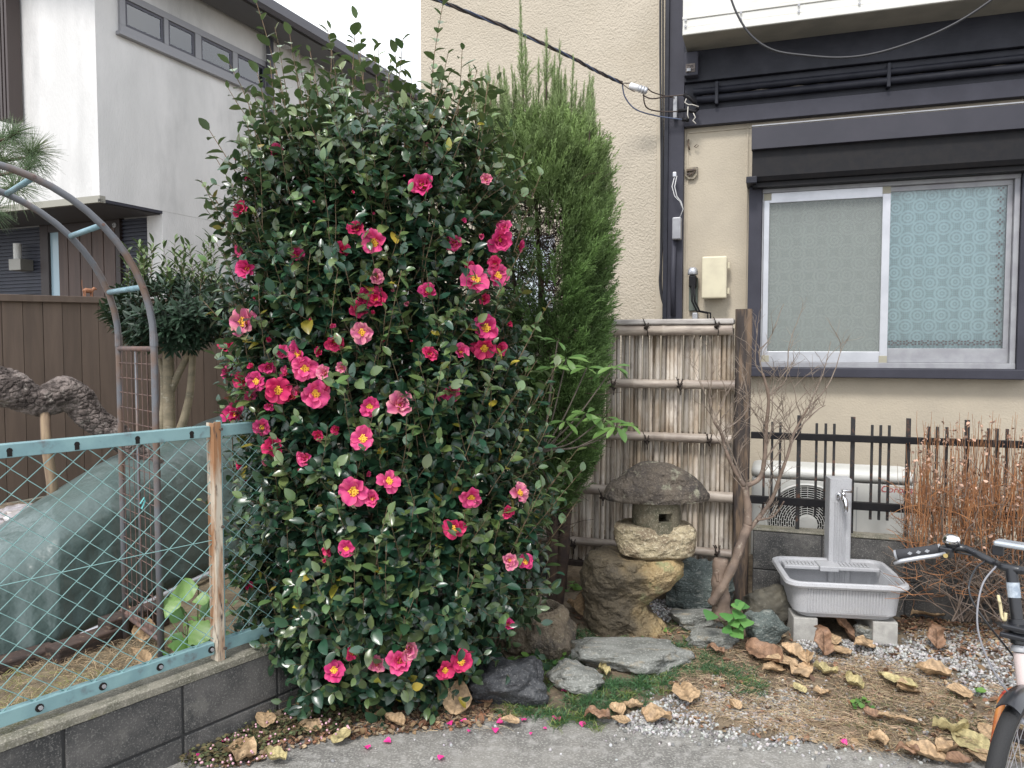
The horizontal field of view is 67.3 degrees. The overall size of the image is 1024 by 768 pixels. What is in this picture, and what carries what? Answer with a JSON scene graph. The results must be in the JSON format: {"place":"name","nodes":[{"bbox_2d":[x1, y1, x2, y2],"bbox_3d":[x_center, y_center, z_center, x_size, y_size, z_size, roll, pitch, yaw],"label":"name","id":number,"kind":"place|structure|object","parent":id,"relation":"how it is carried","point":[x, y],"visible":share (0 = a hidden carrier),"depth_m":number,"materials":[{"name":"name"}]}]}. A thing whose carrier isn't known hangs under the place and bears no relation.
{"place":"outdoors","nodes":[
{"label":"outdoors","id":0,"kind":"place"},
{"bbox_2d":[0,491,604,708],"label":"side yard","id":1,"kind":"structure","parent":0,"point":[230,595],"depth_m":3.19,"materials":[{"name":"soil"}]},
{"bbox_2d":[0,642,50,674],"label":"timber","id":2,"kind":"object","parent":1,"relation":"on","point":[15,658],"visible":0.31,"depth_m":3.11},
{"bbox_2d":[40,412,58,494],"bbox_3d":[-2.412,0.465,4.028,0.096,0.643,0.057,0,3,0],"label":"wooden prop","id":3,"kind":"object","parent":1,"relation":"on","point":[46,433],"visible":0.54,"depth_m":4.00,"materials":[{"name":"brown wood"}]},
{"bbox_2d":[0,114,164,463],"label":"pine tree","id":4,"kind":"object","parent":3,"relation":"on","point":[77,401],"visible":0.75,"depth_m":4.00,"materials":[{"name":"green plant"}]},
{"bbox_2d":[0,161,164,657],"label":"garden arch","id":5,"kind":"structure","parent":1,"relation":"on","point":[102,225],"depth_m":3.09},
{"bbox_2d":[120,608,156,634],"bbox_3d":[-1.605,1.025,3.324,0.255,0.087,0.028,2,3,30],"label":"rusty bar","id":6,"kind":"object","parent":5,"relation":"on","point":[150,626],"visible":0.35,"depth_m":3.31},
{"bbox_2d":[45,627,122,663],"bbox_3d":[-1.813,1.103,3.270,0.100,0.070,0.288,2,3,28],"label":"timber","id":7,"kind":"object","parent":1,"relation":"on","point":[78,641],"visible":0.69,"depth_m":3.22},
{"bbox_2d":[0,634,184,708],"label":"yard straw","id":8,"kind":"object","parent":1,"relation":"on","point":[73,667],"visible":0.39,"depth_m":3.07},
{"bbox_2d":[131,647,151,663],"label":"fallen leaf","id":9,"kind":"object","parent":8,"relation":"on","point":[143,655],"visible":0.73,"depth_m":3.06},
{"bbox_2d":[98,600,168,636],"bbox_3d":[-1.704,1.073,3.475,0.100,0.110,0.285,2,3,32],"label":"timber","id":10,"kind":"object","parent":1,"relation":"on","point":[115,618],"visible":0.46,"depth_m":3.41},
{"bbox_2d":[131,617,154,641],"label":"fallen leaf","id":11,"kind":"object","parent":1,"relation":"on","point":[142,635],"visible":0.45,"depth_m":3.32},
{"bbox_2d":[0,407,286,654],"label":"draped cover","id":12,"kind":"object","parent":1,"relation":"on","point":[13,557],"visible":0.56,"depth_m":3.69,"materials":[{"name":"teal plastic"}]},
{"bbox_2d":[0,503,31,524],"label":"plastic bag","id":13,"kind":"object","parent":12,"relation":"on","point":[11,511],"visible":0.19,"depth_m":3.92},
{"bbox_2d":[79,557,245,633],"bbox_3d":[-1.703,1.063,4.066,0.107,0.030,1.466,1,3,17],"label":"metal pipe","id":14,"kind":"object","parent":1,"relation":"on","point":[194,579],"visible":0.13,"depth_m":3.96,"materials":[{"name":"metal"}]},
{"bbox_2d":[93,230,245,428],"bbox_3d":[-2.099,-0.160,4.741,0.985,1.579,0.871,0,3,0],"label":"pruned tree","id":15,"kind":"object","parent":1,"relation":"on","point":[180,318],"visible":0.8,"depth_m":4.57,"materials":[{"name":"green plant"}]},
{"bbox_2d":[0,443,346,504],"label":"fence kerb","id":16,"kind":"structure","parent":1,"relation":"on","point":[31,499],"depth_m":5.77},
{"bbox_2d":[0,294,366,502],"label":"board fence","id":17,"kind":"object","parent":16,"relation":"on","point":[44,339],"visible":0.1,"depth_m":6.06,"materials":[{"name":"wood"}]},
{"bbox_2d":[161,612,210,655],"bbox_3d":[-1.398,1.064,3.349,0.228,0.144,0.800,-1,3,-24],"label":"weed","id":18,"kind":"object","parent":1,"relation":"on","point":[185,624],"visible":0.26,"depth_m":3.38,"materials":[{"name":"green plant"}]},
{"bbox_2d":[163,578,210,651],"bbox_3d":[-1.326,0.983,3.181,0.224,0.374,0.252,0,3,0],"label":"broadleaf weed","id":19,"kind":"object","parent":1,"relation":"on","point":[172,601],"visible":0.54,"depth_m":3.13,"materials":[{"name":"green plant"}]},
{"bbox_2d":[0,0,421,393],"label":"white house","id":20,"kind":"structure","parent":1,"relation":"on","point":[117,99],"depth_m":8.14,"materials":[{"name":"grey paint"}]},
{"bbox_2d":[9,243,32,271],"bbox_3d":[-5.757,-1.485,9.021,0.201,0.314,0.160,1,3,23],"label":"wall lamp","id":21,"kind":"object","parent":20,"relation":"attached to","point":[17,262],"visible":1,"depth_m":8.97,"materials":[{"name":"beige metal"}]},
{"bbox_2d":[39,218,124,296],"bbox_3d":[-4.894,-0.542,8.790,1.288,2.605,0.080,1,3,23],"label":"door","id":22,"kind":"structure","parent":20,"relation":"in","point":[64,270],"depth_m":8.75,"materials":[{"name":"brown wood"}]},
{"bbox_2d":[118,0,266,93],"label":"window","id":23,"kind":"structure","parent":20,"relation":"in","point":[140,19],"depth_m":8.33,"materials":[{"name":"grey metal"}]},
{"bbox_2d":[231,211,242,290],"bbox_3d":[-3.259,-1.478,9.123,0.050,1.118,0.146,1,3,23],"label":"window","id":24,"kind":"structure","parent":20,"relation":"in","point":[236,277],"depth_m":9.06,"materials":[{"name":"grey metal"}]},
{"bbox_2d":[504,317,734,566],"bbox_3d":[0.559,0.345,4.449,1.399,1.444,0.202,1,3,19],"label":"bamboo screen","id":25,"kind":"object","parent":1,"relation":"on","point":[670,436],"visible":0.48,"depth_m":4.31,"materials":[{"name":"wood"}]},
{"bbox_2d":[420,0,1023,553],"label":"beige house","id":26,"kind":"structure","parent":1,"relation":"on","point":[874,204],"depth_m":4.86,"materials":[{"name":"paint"}]},
{"bbox_2d":[509,235,554,311],"bbox_3d":[0.143,-0.669,5.588,0.362,0.794,0.100,1,3,19],"label":"window","id":27,"kind":"structure","parent":26,"relation":"in","point":[531,283],"depth_m":5.57,"materials":[{"name":"glass"}]},
{"bbox_2d":[623,82,647,94],"bbox_3d":[0.803,-1.927,5.020,0.168,0.082,0.050,0,3,10],"label":"insulator","id":28,"kind":"object","parent":26,"relation":"attached to","point":[642,89],"visible":1,"depth_m":5.00,"materials":[{"name":"white ceramic"}]},
{"bbox_2d":[432,0,622,84],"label":"service cable","id":29,"kind":"object","parent":28,"relation":"attached to","point":[503,26],"visible":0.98,"depth_m":4.59,"materials":[{"name":"rubber"}]},
{"bbox_2d":[659,0,662,303],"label":"conduit","id":30,"kind":"object","parent":26,"relation":"attached to","point":[660,86],"depth_m":5.19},
{"bbox_2d":[660,0,663,298],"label":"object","id":31,"kind":"object","parent":26,"relation":"attached to","point":[662,135],"depth_m":5.19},
{"bbox_2d":[671,172,682,315],"bbox_3d":[1.102,-0.932,5.143,0.085,0.948,0.069,1,3,19],"label":"switch box","id":32,"kind":"object","parent":26,"relation":"attached to","point":[676,228],"visible":1,"depth_m":5.16,"materials":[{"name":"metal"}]},
{"bbox_2d":[673,93,698,123],"bbox_3d":[1.136,-1.802,5.055,0.194,0.216,0.074,2,4,40],"label":"cable bracket","id":33,"kind":"object","parent":26,"relation":"attached to","point":[690,98],"visible":0.97,"depth_m":5.03,"materials":[{"name":"metal"}]},
{"bbox_2d":[684,51,698,78],"bbox_3d":[1.170,-2.080,5.016,0.090,0.153,0.091,1,3,19],"label":"wall fixture","id":34,"kind":"object","parent":26,"relation":"attached to","point":[691,65],"depth_m":4.99,"materials":[{"name":"grey paint"}]},
{"bbox_2d":[685,167,697,179],"bbox_3d":[1.200,-1.410,5.151,0.084,0.078,0.036,1,3,19],"label":"wall bracket","id":35,"kind":"object","parent":26,"relation":"attached to","point":[694,169],"depth_m":5.14,"materials":[{"name":"beige metal"}]},
{"bbox_2d":[688,267,710,339],"bbox_3d":[1.252,-0.493,5.141,0.158,0.568,0.096,1,3,19],"label":"electrical cable","id":36,"kind":"object","parent":26,"relation":"attached to","point":[693,289],"visible":0.81,"depth_m":5.12,"materials":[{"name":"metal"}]},
{"bbox_2d":[702,256,729,298],"bbox_3d":[1.348,-0.702,5.089,0.176,0.276,0.100,1,3,19],"label":"terminal box","id":37,"kind":"object","parent":26,"relation":"attached to","point":[714,277],"visible":1,"depth_m":5.04,"materials":[{"name":"beige plastic"}]},
{"bbox_2d":[730,0,992,58],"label":"slack cable","id":38,"kind":"object","parent":26,"relation":"hanging from","point":[855,56],"visible":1,"depth_m":4.08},
{"bbox_2d":[760,174,1021,368],"bbox_3d":[2.322,-0.698,4.826,1.446,1.194,0.113,1,3,19],"label":"window","id":39,"kind":"structure","parent":26,"relation":"in","point":[924,273],"depth_m":4.81,"materials":[{"name":"glass"}]},
{"bbox_2d":[751,460,913,554],"bbox_3d":[1.861,0.756,4.524,0.870,0.554,0.342,1,3,19],"label":"air conditioner unit","id":40,"kind":"object","parent":1,"relation":"on","point":[862,522],"visible":0.3,"depth_m":4.41,"materials":[{"name":"white plastic"}]},
{"bbox_2d":[274,0,420,88],"label":"sky","id":41,"kind":"structure","parent":0,"point":[383,21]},
{"bbox_2d":[168,713,1023,767],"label":"concrete paving","id":42,"kind":"structure","parent":0,"point":[508,746],"depth_m":2.84,"materials":[{"name":"concrete"}]},
{"bbox_2d":[0,547,546,767],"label":"block wall","id":43,"kind":"structure","parent":42,"relation":"on","point":[166,719],"depth_m":2.71,"materials":[{"name":"grey concrete"}]},
{"bbox_2d":[0,406,534,727],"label":"wire fence","id":44,"kind":"object","parent":43,"relation":"on","point":[218,645],"visible":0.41,"depth_m":2.70,"materials":[{"name":"metal"}]},
{"bbox_2d":[264,745,286,759],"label":"fallen leaf","id":45,"kind":"object","parent":42,"relation":"on","point":[277,751],"visible":0.99,"depth_m":2.78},
{"bbox_2d":[330,727,350,742],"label":"fallen leaf","id":46,"kind":"object","parent":42,"relation":"on","point":[342,733],"visible":1,"depth_m":2.92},
{"bbox_2d":[443,680,471,714],"bbox_3d":[-0.223,1.270,3.133,0.128,0.146,0.025,4,-32,10],"label":"fallen leaf","id":47,"kind":"object","parent":42,"relation":"on","point":[452,706],"visible":0.79,"depth_m":3.13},
{"bbox_2d":[584,705,610,718],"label":"fallen leaf","id":48,"kind":"object","parent":42,"relation":"on","point":[594,710],"visible":1,"depth_m":3.05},
{"bbox_2d":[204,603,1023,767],"bbox_3d":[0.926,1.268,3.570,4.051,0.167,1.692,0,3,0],"label":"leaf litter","id":49,"kind":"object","parent":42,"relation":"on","point":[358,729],"visible":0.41,"depth_m":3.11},
{"bbox_2d":[385,712,405,724],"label":"fallen leaf","id":50,"kind":"object","parent":49,"relation":"on","point":[397,718],"visible":1,"depth_m":3.05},
{"bbox_2d":[331,596,1023,767],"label":"white gravel","id":51,"kind":"structure","parent":42,"relation":"on","point":[644,727],"depth_m":3.21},
{"bbox_2d":[624,698,642,707],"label":"fallen leaf","id":52,"kind":"object","parent":51,"relation":"on","point":[631,703],"visible":1,"depth_m":3.14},
{"bbox_2d":[641,702,671,722],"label":"fallen leaf","id":53,"kind":"object","parent":51,"relation":"on","point":[651,712],"visible":1,"depth_m":3.07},
{"bbox_2d":[672,681,699,701],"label":"fallen leaf","id":54,"kind":"object","parent":51,"relation":"on","point":[687,691],"visible":1,"depth_m":3.19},
{"bbox_2d":[814,624,834,654],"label":"fallen leaf","id":55,"kind":"object","parent":51,"relation":"on","point":[822,638],"visible":1,"depth_m":3.52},
{"bbox_2d":[853,635,875,647],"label":"fallen leaf","id":56,"kind":"object","parent":51,"relation":"on","point":[862,640],"visible":1,"depth_m":3.58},
{"bbox_2d":[916,658,952,676],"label":"fallen leaf","id":57,"kind":"object","parent":51,"relation":"on","point":[931,666],"visible":1,"depth_m":3.34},
{"bbox_2d":[927,622,945,647],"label":"fallen leaf","id":58,"kind":"object","parent":51,"relation":"on","point":[935,635],"visible":1,"depth_m":3.56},
{"bbox_2d":[895,741,919,753],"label":"fallen leaf","id":59,"kind":"object","parent":42,"relation":"on","point":[900,744],"visible":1,"depth_m":2.79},
{"bbox_2d":[905,739,945,761],"bbox_3d":[1.500,1.330,2.779,0.108,0.045,0.112,-1,3,-19],"label":"fallen leaf","id":60,"kind":"object","parent":42,"relation":"on","point":[928,748],"visible":0.98,"depth_m":2.80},
{"bbox_2d":[893,534,1023,767],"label":"bicycle","id":61,"kind":"object","parent":42,"relation":"on","point":[1007,732],"visible":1,"depth_m":2.27,"materials":[{"name":"metal"}]},
{"bbox_2d":[945,751,972,763],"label":"fallen leaf","id":62,"kind":"object","parent":42,"relation":"on","point":[955,757],"visible":1,"depth_m":2.75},
{"bbox_2d":[966,748,987,760],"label":"fallen leaf","id":63,"kind":"object","parent":42,"relation":"on","point":[982,756],"visible":0.55,"depth_m":2.78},
{"bbox_2d":[951,725,989,753],"bbox_3d":[1.692,1.318,2.849,0.124,0.026,0.163,-8,15,-20],"label":"fallen leaf","id":64,"kind":"object","parent":63,"relation":"on","point":[962,733],"visible":0.84,"depth_m":2.85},
{"bbox_2d":[232,554,1023,762],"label":"garden bed","id":65,"kind":"object","parent":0,"point":[831,624],"visible":0.06,"depth_m":3.26,"materials":[{"name":"brown soil"}]},
{"bbox_2d":[178,702,363,766],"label":"creeping knotweed","id":66,"kind":"object","parent":65,"relation":"on","point":[222,754],"visible":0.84,"depth_m":2.93,"materials":[{"name":"green plant"}]},
{"bbox_2d":[222,736,256,760],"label":"fallen leaf","id":67,"kind":"object","parent":66,"relation":"on","point":[247,746],"visible":0.99,"depth_m":2.80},
{"bbox_2d":[255,710,275,726],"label":"fallen leaf","id":68,"kind":"object","parent":66,"relation":"on","point":[261,718],"visible":1,"depth_m":3.01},
{"bbox_2d":[194,710,349,766],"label":"knotweed flowers","id":69,"kind":"object","parent":66,"relation":"on","point":[251,751],"visible":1,"depth_m":2.85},
{"bbox_2d":[298,718,321,731],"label":"fallen leaf","id":70,"kind":"object","parent":66,"relation":"on","point":[311,723],"visible":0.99,"depth_m":2.98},
{"bbox_2d":[194,0,585,732],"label":"camellia shrub","id":71,"kind":"object","parent":65,"relation":"on","point":[436,426],"visible":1,"depth_m":2.97,"materials":[{"name":"green plant"}]},
{"bbox_2d":[467,655,548,706],"bbox_3d":[-0.016,1.275,3.237,0.340,0.237,0.239,0,3,0],"label":"slate rock","id":72,"kind":"object","parent":65,"relation":"on","point":[526,684],"visible":0.78,"depth_m":3.16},
{"bbox_2d":[502,594,576,660],"bbox_3d":[0.136,1.201,3.708,0.364,0.294,0.376,0,3,0],"label":"basin rock","id":73,"kind":"object","parent":65,"relation":"on","point":[552,642],"visible":0.59,"depth_m":3.57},
{"bbox_2d":[534,648,549,674],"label":"camellia seedling","id":74,"kind":"object","parent":65,"relation":"on","point":[542,657],"visible":0.45,"depth_m":3.39,"materials":[{"name":"green plant"}]},
{"bbox_2d":[463,0,625,604],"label":"cypress tree","id":75,"kind":"object","parent":65,"relation":"on","point":[568,150],"visible":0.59,"depth_m":3.79,"materials":[{"name":"green plant"}]},
{"bbox_2d":[546,658,604,696],"bbox_3d":[0.272,1.271,3.317,0.246,0.129,0.201,0,3,0],"label":"rock","id":76,"kind":"object","parent":65,"relation":"on","point":[575,677],"visible":0.95,"depth_m":3.26,"materials":[{"name":"grey stone"}]},
{"bbox_2d":[518,337,639,595],"bbox_3d":[0.280,0.420,3.453,0.587,1.259,0.223,1,3,19],"label":"young shrub","id":77,"kind":"object","parent":65,"relation":"on","point":[568,365],"visible":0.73,"depth_m":3.41,"materials":[{"name":"green plant"}]},
{"bbox_2d":[574,590,584,616],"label":"fallen leaf","id":78,"kind":"object","parent":65,"relation":"on","point":[579,605],"visible":0.41,"depth_m":4.00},
{"bbox_2d":[609,702,625,714],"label":"fallen leaf","id":79,"kind":"object","parent":65,"relation":"on","point":[619,708],"visible":1,"depth_m":3.12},
{"bbox_2d":[568,637,694,675],"bbox_3d":[0.543,1.267,3.522,0.594,0.159,0.304,0,3,0],"label":"stepping stone","id":80,"kind":"object","parent":65,"relation":"on","point":[645,655],"visible":0.81,"depth_m":3.46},
{"bbox_2d":[579,461,709,637],"bbox_3d":[0.655,0.835,3.837,0.633,0.902,0.358,0,3,0],"label":"stone lantern","id":81,"kind":"object","parent":65,"relation":"on","point":[632,574],"visible":0.97,"depth_m":3.72,"materials":[{"name":"stone"}]},
{"bbox_2d":[337,616,1023,765],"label":"dry straw","id":82,"kind":"object","parent":65,"relation":"on","point":[844,712],"visible":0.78,"depth_m":3.14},
{"bbox_2d":[762,661,784,671],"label":"fallen leaf","id":83,"kind":"object","parent":82,"relation":"on","point":[772,665],"visible":1,"depth_m":3.39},
{"bbox_2d":[763,654,797,665],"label":"fallen leaf","id":84,"kind":"object","parent":82,"relation":"on","point":[786,659],"visible":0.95,"depth_m":3.45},
{"bbox_2d":[844,671,864,688],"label":"fallen leaf","id":85,"kind":"object","parent":82,"relation":"on","point":[853,680],"visible":1,"depth_m":3.27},
{"bbox_2d":[863,706,882,717],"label":"fallen leaf","id":86,"kind":"object","parent":82,"relation":"on","point":[870,711],"visible":1,"depth_m":3.02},
{"bbox_2d":[868,729,889,744],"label":"fallen leaf","id":87,"kind":"object","parent":82,"relation":"on","point":[881,736],"visible":1,"depth_m":2.89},
{"bbox_2d":[896,678,920,692],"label":"fallen leaf","id":88,"kind":"object","parent":82,"relation":"on","point":[901,686],"visible":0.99,"depth_m":3.22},
{"bbox_2d":[935,737,957,753],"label":"fallen leaf","id":89,"kind":"object","parent":82,"relation":"on","point":[941,743],"visible":0.99,"depth_m":2.82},
{"bbox_2d":[932,716,969,731],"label":"fallen leaf","id":90,"kind":"object","parent":82,"relation":"on","point":[941,723],"visible":1,"depth_m":2.90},
{"bbox_2d":[669,608,723,630],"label":"stepping stone","id":91,"kind":"object","parent":65,"relation":"on","point":[685,619],"visible":0.72,"depth_m":3.82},
{"bbox_2d":[665,557,734,608],"bbox_3d":[1.023,1.081,4.091,0.390,0.313,0.273,-1,3,-20],"label":"rock","id":92,"kind":"object","parent":65,"relation":"on","point":[691,588],"visible":0.5,"depth_m":4.04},
{"bbox_2d":[686,627,739,650],"bbox_3d":[0.956,1.226,3.662,0.256,0.110,0.143,0,3,0],"label":"stepping stone","id":93,"kind":"object","parent":65,"relation":"on","point":[699,637],"visible":0.79,"depth_m":3.62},
{"bbox_2d":[703,599,753,638],"bbox_3d":[1.002,1.117,3.644,0.233,0.235,0.238,0,3,0],"label":"heart leaf plant","id":94,"kind":"object","parent":65,"relation":"on","point":[740,622],"visible":1,"depth_m":3.56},
{"bbox_2d":[489,618,984,739],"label":"mondo grass","id":95,"kind":"structure","parent":65,"relation":"on","point":[637,683],"depth_m":3.24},
{"bbox_2d":[732,309,751,600],"bbox_3d":[1.259,0.441,4.221,0.091,1.697,0.090,1,3,19],"label":"screen post","id":96,"kind":"object","parent":65,"relation":"on","point":[740,579],"visible":0.7,"depth_m":4.17,"materials":[{"name":"brown wood"}]},
{"bbox_2d":[745,637,782,661],"bbox_3d":[1.141,1.221,3.508,0.144,0.059,0.213,-9,13,-29],"label":"fallen leaf","id":97,"kind":"object","parent":65,"relation":"on","point":[756,647],"visible":0.98,"depth_m":3.54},
{"bbox_2d":[742,584,791,624],"bbox_3d":[1.306,1.122,3.921,0.262,0.208,0.236,0,3,0],"label":"rock","id":98,"kind":"object","parent":65,"relation":"on","point":[773,597],"visible":0.57,"depth_m":3.83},
{"bbox_2d":[744,609,790,644],"bbox_3d":[1.218,1.169,3.669,0.198,0.175,0.159,0,3,0],"label":"rock","id":99,"kind":"object","parent":65,"relation":"on","point":[769,626],"visible":0.77,"depth_m":3.62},
{"bbox_2d":[681,297,858,621],"bbox_3d":[1.224,0.362,3.695,0.843,1.552,0.300,0,3,0],"label":"bare tree","id":100,"kind":"object","parent":65,"relation":"on","point":[723,573],"visible":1,"depth_m":3.65,"materials":[{"name":"brown plant"}]},
{"bbox_2d":[780,642,806,658],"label":"fallen leaf","id":101,"kind":"object","parent":65,"relation":"on","point":[794,649],"visible":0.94,"depth_m":3.53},
{"bbox_2d":[789,661,812,676],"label":"fallen leaf","id":102,"kind":"object","parent":65,"relation":"on","point":[803,669],"visible":1,"depth_m":3.36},
{"bbox_2d":[797,649,813,662],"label":"fallen leaf","id":103,"kind":"object","parent":65,"relation":"on","point":[808,657],"visible":1,"depth_m":3.46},
{"bbox_2d":[813,660,837,673],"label":"fallen leaf","id":104,"kind":"object","parent":65,"relation":"on","point":[823,667],"visible":1,"depth_m":3.37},
{"bbox_2d":[772,476,909,644],"bbox_3d":[1.607,0.883,3.820,0.558,0.776,0.510,0,3,9],"label":"garden sink","id":105,"kind":"object","parent":65,"relation":"on","point":[836,581],"visible":0.98,"depth_m":3.73,"materials":[{"name":"grey plastic"}]},
{"bbox_2d":[833,644,851,653],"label":"fallen leaf","id":106,"kind":"object","parent":65,"relation":"on","point":[841,649],"visible":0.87,"depth_m":3.54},
{"bbox_2d":[836,618,854,639],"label":"fallen leaf","id":107,"kind":"object","parent":65,"relation":"on","point":[847,626],"visible":0.81,"depth_m":3.69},
{"bbox_2d":[853,623,871,639],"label":"rock","id":108,"kind":"object","parent":65,"relation":"on","point":[864,630],"visible":0.69,"depth_m":3.65,"materials":[{"name":"grey stone"}]},
{"bbox_2d":[850,696,874,708],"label":"weed","id":109,"kind":"object","parent":65,"relation":"on","point":[859,702],"visible":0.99,"depth_m":3.11,"materials":[{"name":"green plant"}]},
{"bbox_2d":[752,524,1023,626],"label":"garden block wall","id":110,"kind":"structure","parent":65,"relation":"on","point":[770,542],"depth_m":3.99,"materials":[{"name":"grey concrete"}]},
{"bbox_2d":[750,415,1023,541],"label":"black railing","id":111,"kind":"object","parent":110,"relation":"on","point":[870,506],"visible":0.62,"depth_m":4.03,"materials":[{"name":"metal"}]},
{"bbox_2d":[877,672,917,687],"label":"fallen leaf","id":112,"kind":"object","parent":65,"relation":"on","point":[891,677],"visible":0.96,"depth_m":3.29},
{"bbox_2d":[880,412,1023,621],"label":"dry shrub","id":113,"kind":"object","parent":65,"relation":"on","point":[1000,502],"visible":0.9,"depth_m":3.57,"materials":[{"name":"plant"}]},
{"bbox_2d":[945,683,973,697],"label":"fallen leaf","id":114,"kind":"object","parent":65,"relation":"on","point":[961,690],"visible":1,"depth_m":3.18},
{"bbox_2d":[977,722,991,739],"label":"fallen leaf","id":115,"kind":"object","parent":65,"relation":"on","point":[984,729],"visible":0.68,"depth_m":2.89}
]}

